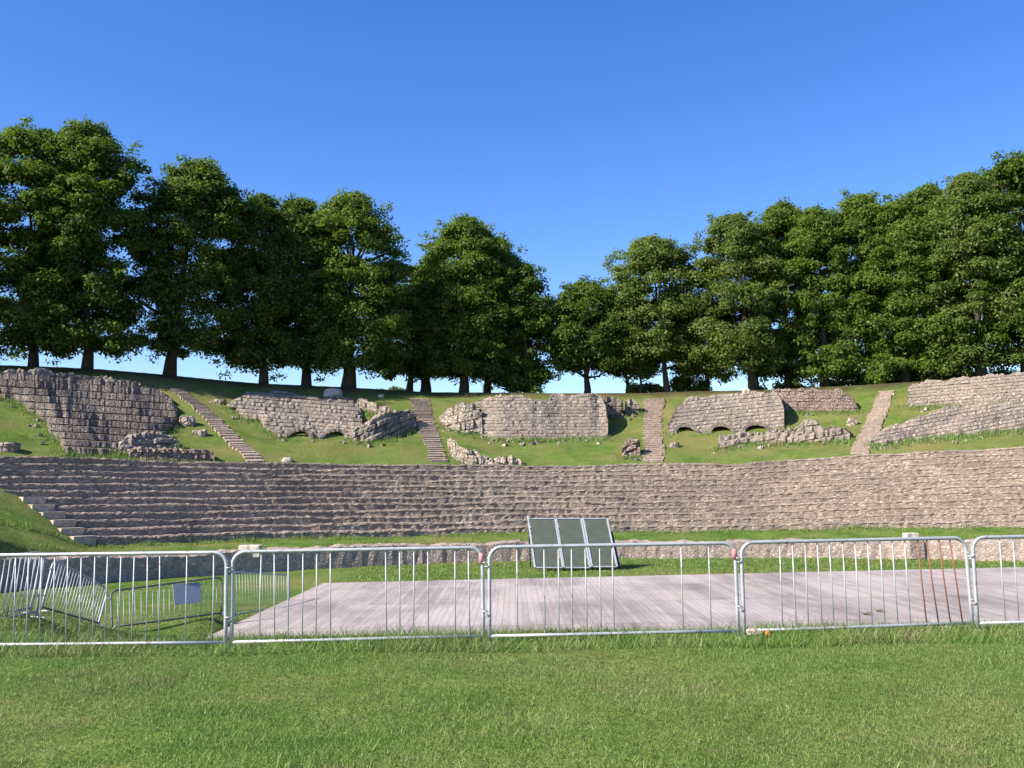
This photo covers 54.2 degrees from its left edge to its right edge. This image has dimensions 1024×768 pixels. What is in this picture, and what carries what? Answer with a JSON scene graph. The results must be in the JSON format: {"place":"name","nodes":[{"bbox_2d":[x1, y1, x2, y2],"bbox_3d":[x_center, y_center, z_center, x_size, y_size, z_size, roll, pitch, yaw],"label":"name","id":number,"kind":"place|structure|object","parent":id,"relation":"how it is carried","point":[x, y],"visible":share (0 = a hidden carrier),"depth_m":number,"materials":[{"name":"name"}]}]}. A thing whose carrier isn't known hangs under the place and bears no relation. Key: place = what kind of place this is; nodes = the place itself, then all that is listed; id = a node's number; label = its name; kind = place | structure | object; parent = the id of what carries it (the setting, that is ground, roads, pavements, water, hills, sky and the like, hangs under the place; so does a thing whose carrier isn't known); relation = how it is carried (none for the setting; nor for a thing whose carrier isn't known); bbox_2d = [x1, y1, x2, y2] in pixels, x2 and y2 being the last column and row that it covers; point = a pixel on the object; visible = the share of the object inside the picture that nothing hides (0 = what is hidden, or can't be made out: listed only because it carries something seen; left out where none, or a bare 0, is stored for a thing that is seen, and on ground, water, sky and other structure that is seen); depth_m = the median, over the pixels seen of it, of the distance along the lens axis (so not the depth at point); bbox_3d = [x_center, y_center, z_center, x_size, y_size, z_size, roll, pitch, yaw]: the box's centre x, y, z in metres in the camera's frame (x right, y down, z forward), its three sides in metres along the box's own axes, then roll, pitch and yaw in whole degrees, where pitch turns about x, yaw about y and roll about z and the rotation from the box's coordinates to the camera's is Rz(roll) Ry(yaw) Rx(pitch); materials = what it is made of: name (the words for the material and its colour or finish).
{"place":"outdoors","nodes":[
{"label":"outdoors","id":0,"kind":"place"},
{"bbox_2d":[0,365,1023,767],"bbox_3d":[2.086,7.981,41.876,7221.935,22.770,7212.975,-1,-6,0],"label":"ground","id":1,"kind":"structure","parent":0,"point":[296,447],"depth_m":9.01,"materials":[{"name":"green plant"}]},
{"bbox_2d":[0,188,9,316],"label":"broadleaf tree","id":2,"kind":"object","parent":1,"relation":"on","point":[2,233],"visible":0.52,"depth_m":60.69,"materials":[{"name":"green plant"}]},
{"bbox_2d":[0,442,20,451],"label":"boulder","id":3,"kind":"object","parent":1,"relation":"on","point":[10,447],"visible":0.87,"depth_m":44.09,"materials":[{"name":"stone"}]},
{"bbox_2d":[0,551,40,615],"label":"crowd barrier","id":4,"kind":"object","parent":1,"relation":"on","point":[30,608],"visible":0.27,"depth_m":14.15,"materials":[{"name":"metal"}]},
{"bbox_2d":[0,551,46,619],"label":"crowd barrier","id":5,"kind":"object","parent":1,"relation":"on","point":[44,561],"visible":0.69,"depth_m":13.48,"materials":[{"name":"metal"}]},
{"bbox_2d":[0,115,125,366],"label":"broadleaf tree","id":6,"kind":"object","parent":1,"relation":"on","point":[15,141],"visible":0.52,"depth_m":60.04,"materials":[{"name":"green plant"}]},
{"bbox_2d":[39,560,108,626],"bbox_3d":[-7.805,3.825,18.130,0.436,1.321,1.966,-2,-6,15],"label":"crowd barrier","id":7,"kind":"object","parent":1,"relation":"on","point":[73,570],"visible":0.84,"depth_m":18.01,"materials":[{"name":"metal"}]},
{"bbox_2d":[0,373,176,455],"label":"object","id":8,"kind":"structure","parent":1,"relation":"on","point":[96,414],"depth_m":52.97,"materials":[{"name":"grey stone"}]},
{"bbox_2d":[0,368,139,385],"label":"ruined wall","id":9,"kind":"structure","parent":8,"relation":"on","point":[43,371],"depth_m":57.88,"materials":[{"name":"grey stone"}]},
{"bbox_2d":[0,114,186,368],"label":"broadleaf tree","id":10,"kind":"object","parent":1,"relation":"on","point":[93,148],"visible":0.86,"depth_m":60.52,"materials":[{"name":"green plant"}]},
{"bbox_2d":[0,551,232,649],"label":"crowd barrier","id":11,"kind":"object","parent":1,"relation":"on","point":[159,553],"visible":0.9,"depth_m":10.35,"materials":[{"name":"metal"}]},
{"bbox_2d":[118,431,179,453],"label":"ruined wall","id":12,"kind":"structure","parent":1,"relation":"on","point":[148,440],"depth_m":48.88,"materials":[{"name":"grey stone"}]},
{"bbox_2d":[108,577,223,628],"bbox_3d":[-7.045,4.556,20.584,0.724,0.932,2.962,-5,-7,35],"label":"crowd barrier","id":13,"kind":"object","parent":1,"relation":"on","point":[194,592],"visible":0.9,"depth_m":20.88,"materials":[{"name":"metal"}]},
{"bbox_2d":[127,446,213,461],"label":"ruined wall","id":14,"kind":"structure","parent":1,"relation":"on","point":[172,454],"depth_m":47.77,"materials":[{"name":"grey stone"}]},
{"bbox_2d":[179,416,195,426],"bbox_3d":[-17.706,2.121,54.483,0.803,0.763,0.669,-1,-6,0],"label":"boulder","id":15,"kind":"object","parent":1,"relation":"on","point":[188,421],"visible":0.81,"depth_m":54.18,"materials":[{"name":"stone"}]},
{"bbox_2d":[123,153,263,375],"bbox_3d":[-20.592,-7.521,65.186,8.908,14.726,8.094,-1,-6,0],"label":"broadleaf tree","id":16,"kind":"object","parent":1,"relation":"on","point":[202,198],"visible":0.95,"depth_m":63.69,"materials":[{"name":"green plant"}]},
{"bbox_2d":[191,429,207,436],"bbox_3d":[-16.541,2.666,53.019,0.730,0.495,0.608,-1,-6,0],"label":"boulder","id":17,"kind":"object","parent":1,"relation":"on","point":[202,433],"visible":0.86,"depth_m":52.75,"materials":[{"name":"stone"}]},
{"bbox_2d":[170,388,264,461],"bbox_3d":[-16.449,2.258,55.449,1.235,5.219,13.219,3,-7,-35],"label":"stone stairway","id":18,"kind":"object","parent":1,"relation":"on","point":[232,438],"visible":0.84,"depth_m":54.39,"materials":[{"name":"grey stone"}]},
{"bbox_2d":[209,399,226,404],"bbox_3d":[-17.717,1.116,60.264,0.945,0.374,0.788,-1,-6,0],"label":"boulder","id":19,"kind":"object","parent":1,"relation":"on","point":[222,401],"visible":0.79,"depth_m":59.89,"materials":[{"name":"stone"}]},
{"bbox_2d":[234,571,289,616],"bbox_3d":[-6.141,5.161,24.803,0.333,1.185,2.608,-3,-6,18],"label":"crowd barrier","id":20,"kind":"object","parent":1,"relation":"on","point":[257,610],"visible":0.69,"depth_m":24.53,"materials":[{"name":"metal"}]},
{"bbox_2d":[211,192,313,383],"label":"broadleaf tree","id":21,"kind":"object","parent":1,"relation":"on","point":[271,226],"visible":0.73,"depth_m":66.47,"materials":[{"name":"green plant"}]},
{"bbox_2d":[282,457,292,462],"bbox_3d":[-11.416,3.882,50.739,0.500,0.317,0.417,-1,-6,0],"label":"boulder","id":22,"kind":"object","parent":1,"relation":"on","point":[286,459],"visible":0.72,"depth_m":50.55,"materials":[{"name":"stone"}]},
{"bbox_2d":[227,390,361,438],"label":"ruined wall","id":23,"kind":"structure","parent":1,"relation":"on","point":[286,413],"depth_m":59.57,"materials":[{"name":"grey stone"}]},
{"bbox_2d":[249,193,362,385],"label":"broadleaf tree","id":24,"kind":"object","parent":1,"relation":"on","point":[306,254],"visible":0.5,"depth_m":67.99,"materials":[{"name":"green plant"}]},
{"bbox_2d":[323,388,341,396],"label":"boulder","id":25,"kind":"object","parent":1,"relation":"on","point":[331,392],"visible":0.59,"depth_m":65.59,"materials":[{"name":"stone"}]},
{"bbox_2d":[292,187,421,387],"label":"broadleaf tree","id":26,"kind":"object","parent":1,"relation":"on","point":[378,289],"visible":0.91,"depth_m":68.10,"materials":[{"name":"green plant"}]},
{"bbox_2d":[228,546,487,650],"bbox_3d":[-1.595,2.230,10.385,2.721,1.046,0.335,-1,-6,-3],"label":"crowd barrier","id":27,"kind":"object","parent":1,"relation":"on","point":[385,549],"visible":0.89,"depth_m":10.39,"materials":[{"name":"metal"}]},
{"bbox_2d":[357,398,391,413],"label":"ruined wall","id":28,"kind":"structure","parent":1,"relation":"on","point":[370,406],"depth_m":62.70,"materials":[{"name":"grey stone"}]},
{"bbox_2d":[350,408,415,441],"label":"ruined wall","id":29,"kind":"structure","parent":1,"relation":"on","point":[385,424],"depth_m":57.54,"materials":[{"name":"grey stone"}]},
{"bbox_2d":[376,385,404,389],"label":"hedge","id":30,"kind":"object","parent":1,"relation":"on","point":[393,388],"visible":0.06,"depth_m":76.44,"materials":[{"name":"green plant"}]},
{"bbox_2d":[378,282,442,390],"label":"broadleaf tree","id":31,"kind":"object","parent":1,"relation":"on","point":[409,365],"visible":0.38,"depth_m":72.41,"materials":[{"name":"green plant"}]},
{"bbox_2d":[392,261,458,391],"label":"broadleaf tree","id":32,"kind":"object","parent":1,"relation":"on","point":[420,272],"visible":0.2,"depth_m":74.02,"materials":[{"name":"green plant"}]},
{"bbox_2d":[410,398,447,461],"bbox_3d":[-5.133,2.712,60.215,1.416,4.954,13.824,0,-6,-8],"label":"stone stairway","id":33,"kind":"object","parent":1,"relation":"on","point":[428,432],"visible":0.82,"depth_m":59.86,"materials":[{"name":"grey stone"}]},
{"bbox_2d":[439,402,481,433],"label":"ruined wall","id":34,"kind":"structure","parent":1,"relation":"on","point":[462,416],"depth_m":60.83,"materials":[{"name":"stone"}]},
{"bbox_2d":[407,212,523,391],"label":"broadleaf tree","id":35,"kind":"object","parent":1,"relation":"on","point":[462,238],"visible":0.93,"depth_m":71.77,"materials":[{"name":"green plant"}]},
{"bbox_2d":[447,437,522,465],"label":"ruined wall","id":36,"kind":"structure","parent":1,"relation":"on","point":[468,456],"depth_m":53.56,"materials":[{"name":"stone"}]},
{"bbox_2d":[448,236,545,392],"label":"broadleaf tree","id":37,"kind":"object","parent":1,"relation":"on","point":[519,352],"visible":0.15,"depth_m":73.92,"materials":[{"name":"green plant"}]},
{"bbox_2d":[0,398,1020,461],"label":"fallen rubble","id":38,"kind":"object","parent":1,"relation":"on","point":[506,444],"visible":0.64,"depth_m":55.50,"materials":[{"name":"stone"}]},
{"bbox_2d":[0,446,1023,545],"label":"stone seating","id":39,"kind":"object","parent":1,"relation":"on","point":[91,501],"visible":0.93,"depth_m":45.85,"materials":[{"name":"grey stone"}]},
{"bbox_2d":[0,538,1023,590],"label":"podium wall","id":40,"kind":"structure","parent":1,"relation":"on","point":[202,564],"depth_m":38.64,"materials":[{"name":"beige stone"}]},
{"bbox_2d":[239,545,262,557],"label":"stone block","id":41,"kind":"structure","parent":40,"relation":"on","point":[251,547],"depth_m":37.61,"materials":[{"name":"stone"}]},
{"bbox_2d":[474,261,561,392],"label":"broadleaf tree","id":42,"kind":"object","parent":1,"relation":"on","point":[531,376],"visible":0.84,"depth_m":72.54,"materials":[{"name":"green plant"}]},
{"bbox_2d":[473,393,607,440],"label":"ruined wall","id":43,"kind":"structure","parent":1,"relation":"on","point":[554,415],"depth_m":60.63,"materials":[{"name":"grey stone"}]},
{"bbox_2d":[527,516,563,568],"bbox_3d":[1.213,5.878,37.071,1.279,1.978,2.045,-1,-6,0],"label":"framed panel","id":44,"kind":"object","parent":1,"relation":"on","point":[544,530],"visible":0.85,"depth_m":36.84,"materials":[{"name":"grey metal"}]},
{"bbox_2d":[556,518,590,568],"bbox_3d":[2.231,5.925,37.064,1.190,1.898,2.045,-1,-6,0],"label":"framed panel","id":45,"kind":"object","parent":1,"relation":"on","point":[571,530],"visible":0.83,"depth_m":36.80,"materials":[{"name":"grey metal"}]},
{"bbox_2d":[534,275,643,392],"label":"broadleaf tree","id":46,"kind":"object","parent":1,"relation":"on","point":[574,352],"visible":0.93,"depth_m":72.61,"materials":[{"name":"green plant"}]},
{"bbox_2d":[582,518,620,568],"bbox_3d":[3.248,5.910,37.062,1.104,1.871,2.159,0,-6,-7],"label":"framed panel","id":47,"kind":"object","parent":1,"relation":"on","point":[598,530],"visible":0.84,"depth_m":36.78,"materials":[{"name":"grey metal"}]},
{"bbox_2d":[602,396,622,418],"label":"ruined wall","id":48,"kind":"structure","parent":1,"relation":"on","point":[614,406],"depth_m":63.84,"materials":[{"name":"grey stone"}]},
{"bbox_2d":[484,541,741,641],"bbox_3d":[1.067,2.201,10.503,2.744,1.046,0.335,-1,-6,-2],"label":"crowd barrier","id":49,"kind":"object","parent":1,"relation":"on","point":[680,544],"visible":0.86,"depth_m":10.50,"materials":[{"name":"metal"}]},
{"bbox_2d":[208,567,1023,637],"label":"stage platform","id":50,"kind":"structure","parent":1,"relation":"on","point":[654,601],"depth_m":24.24,"materials":[{"name":"grey wood"}]},
{"bbox_2d":[600,322,652,392],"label":"broadleaf tree","id":51,"kind":"object","parent":1,"relation":"on","point":[617,373],"visible":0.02,"depth_m":76.07,"materials":[{"name":"green plant"}]},
{"bbox_2d":[621,438,639,456],"bbox_3d":[6.583,3.789,55.419,1.015,1.659,1.249,-1,-6,4],"label":"rock","id":52,"kind":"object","parent":1,"relation":"on","point":[631,447],"depth_m":55.03,"materials":[{"name":"grey stone"}]},
{"bbox_2d":[625,399,638,412],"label":"stone block","id":53,"kind":"structure","parent":1,"relation":"on","point":[632,405],"depth_m":64.95,"materials":[{"name":"grey stone"}]},
{"bbox_2d":[619,339,661,392],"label":"broadleaf tree","id":54,"kind":"object","parent":1,"relation":"on","point":[649,368],"visible":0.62,"depth_m":73.61,"materials":[{"name":"green plant"}]},
{"bbox_2d":[625,381,662,392],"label":"bush","id":55,"kind":"object","parent":1,"relation":"on","point":[652,388],"visible":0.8,"depth_m":74.51,"materials":[{"name":"green plant"}]},
{"bbox_2d":[596,232,708,391],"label":"broadleaf tree","id":56,"kind":"object","parent":1,"relation":"on","point":[652,260],"visible":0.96,"depth_m":72.13,"materials":[{"name":"green plant"}]},
{"bbox_2d":[641,398,664,461],"bbox_3d":[8.688,2.741,61.046,1.495,4.980,14.296,-2,-6,8],"label":"stone stairway","id":57,"kind":"object","parent":1,"relation":"on","point":[655,446],"visible":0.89,"depth_m":60.36,"materials":[{"name":"grey stone"}]},
{"bbox_2d":[668,442,679,447],"bbox_3d":[9.213,3.549,56.879,0.616,0.444,0.514,-1,-6,0],"label":"boulder","id":58,"kind":"object","parent":1,"relation":"on","point":[674,445],"visible":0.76,"depth_m":56.64,"materials":[{"name":"stone"}]},
{"bbox_2d":[669,373,712,391],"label":"bush","id":59,"kind":"object","parent":1,"relation":"on","point":[681,383],"visible":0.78,"depth_m":74.18,"materials":[{"name":"green plant"}]},
{"bbox_2d":[667,303,740,390],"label":"broadleaf tree","id":60,"kind":"object","parent":1,"relation":"on","point":[678,370],"visible":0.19,"depth_m":73.05,"materials":[{"name":"green plant"}]},
{"bbox_2d":[667,391,784,433],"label":"ruined wall","id":61,"kind":"structure","parent":1,"relation":"on","point":[737,412],"depth_m":60.67,"materials":[{"name":"grey stone"}]},
{"bbox_2d":[672,209,803,389],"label":"broadleaf tree","id":62,"kind":"object","parent":1,"relation":"on","point":[737,236],"visible":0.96,"depth_m":70.45,"materials":[{"name":"green plant"}]},
{"bbox_2d":[742,388,749,392],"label":"boulder","id":63,"kind":"object","parent":1,"relation":"on","point":[745,389],"visible":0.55,"depth_m":68.26,"materials":[{"name":"stone"}]},
{"bbox_2d":[747,628,770,636],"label":"litter","id":64,"kind":"object","parent":1,"relation":"on","point":[752,630],"visible":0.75,"depth_m":10.43,"materials":[{"name":"paper"}]},
{"bbox_2d":[733,196,832,388],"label":"broadleaf tree","id":65,"kind":"object","parent":1,"relation":"on","point":[776,218],"visible":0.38,"depth_m":71.62,"materials":[{"name":"green plant"}]},
{"bbox_2d":[718,418,850,449],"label":"ruined wall","id":66,"kind":"structure","parent":1,"relation":"on","point":[809,429],"depth_m":55.61,"materials":[{"name":"grey stone"}]},
{"bbox_2d":[759,383,818,389],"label":"bush","id":67,"kind":"object","parent":1,"relation":"on","point":[781,386],"visible":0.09,"depth_m":76.33,"materials":[{"name":"green plant"}]},
{"bbox_2d":[770,387,857,412],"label":"ruined wall","id":68,"kind":"structure","parent":1,"relation":"on","point":[811,399],"depth_m":62.17,"materials":[{"name":"grey stone"}]},
{"bbox_2d":[773,202,874,387],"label":"broadleaf tree","id":69,"kind":"object","parent":1,"relation":"on","point":[813,229],"visible":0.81,"depth_m":69.99,"materials":[{"name":"green plant"}]},
{"bbox_2d":[846,418,856,425],"bbox_3d":[19.556,2.303,57.526,0.509,0.716,0.424,-1,-6,0],"label":"boulder","id":70,"kind":"object","parent":1,"relation":"on","point":[851,422],"visible":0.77,"depth_m":57.35,"materials":[{"name":"stone"}]},
{"bbox_2d":[737,536,974,637],"bbox_3d":[3.698,2.179,10.696,2.677,1.046,0.335,0,-6,-7],"label":"crowd barrier","id":71,"kind":"object","parent":1,"relation":"on","point":[855,540],"visible":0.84,"depth_m":10.71,"materials":[{"name":"metal"}]},
{"bbox_2d":[815,188,900,384],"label":"broadleaf tree","id":72,"kind":"object","parent":1,"relation":"on","point":[855,209],"visible":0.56,"depth_m":69.46,"materials":[{"name":"green plant"}]},
{"bbox_2d":[830,379,892,386],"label":"bush","id":73,"kind":"object","parent":1,"relation":"on","point":[834,384],"visible":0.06,"depth_m":74.55,"materials":[{"name":"green plant"}]},
{"bbox_2d":[851,390,893,453],"bbox_3d":[21.034,2.166,57.918,1.178,4.723,14.265,-4,-7,27],"label":"stone stairway","id":74,"kind":"object","parent":1,"relation":"on","point":[876,415],"visible":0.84,"depth_m":57.11,"materials":[{"name":"beige stone"}]},
{"bbox_2d":[848,194,952,384],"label":"broadleaf tree","id":75,"kind":"object","parent":1,"relation":"on","point":[906,241],"visible":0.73,"depth_m":67.77,"materials":[{"name":"green plant"}]},
{"bbox_2d":[902,533,924,558],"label":"stone block","id":76,"kind":"structure","parent":1,"relation":"on","point":[912,551],"depth_m":38.59,"materials":[{"name":"stone"}]},
{"bbox_2d":[876,179,990,379],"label":"broadleaf tree","id":77,"kind":"object","parent":1,"relation":"on","point":[922,196],"visible":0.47,"depth_m":67.38,"materials":[{"name":"green plant"}]},
{"bbox_2d":[871,398,1023,445],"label":"ruined seating","id":78,"kind":"object","parent":1,"relation":"on","point":[972,418],"visible":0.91,"depth_m":53.77,"materials":[{"name":"grey stone"}]},
{"bbox_2d":[908,372,1023,406],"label":"ruined wall","id":79,"kind":"structure","parent":1,"relation":"on","point":[977,389],"depth_m":58.16,"materials":[{"name":"grey stone"}]},
{"bbox_2d":[917,170,1023,377],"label":"broadleaf tree","id":80,"kind":"object","parent":1,"relation":"on","point":[961,186],"visible":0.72,"depth_m":65.80,"materials":[{"name":"green plant"}]},
{"bbox_2d":[929,367,1019,379],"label":"bush","id":81,"kind":"object","parent":1,"relation":"on","point":[1005,372],"visible":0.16,"depth_m":71.83,"materials":[{"name":"green plant"}]},
{"bbox_2d":[947,147,1023,371],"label":"broadleaf tree","id":82,"kind":"object","parent":1,"relation":"on","point":[1010,170],"visible":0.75,"depth_m":65.50,"materials":[{"name":"green plant"}]},
{"bbox_2d":[968,535,1023,630],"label":"crowd barrier","id":83,"kind":"object","parent":1,"relation":"on","point":[972,555],"visible":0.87,"depth_m":10.84,"materials":[{"name":"metal"}]},
{"bbox_2d":[0,0,1023,392],"label":"sky","id":84,"kind":"structure","parent":0,"point":[580,130],"materials":[{"name":"blue"}]}
]}

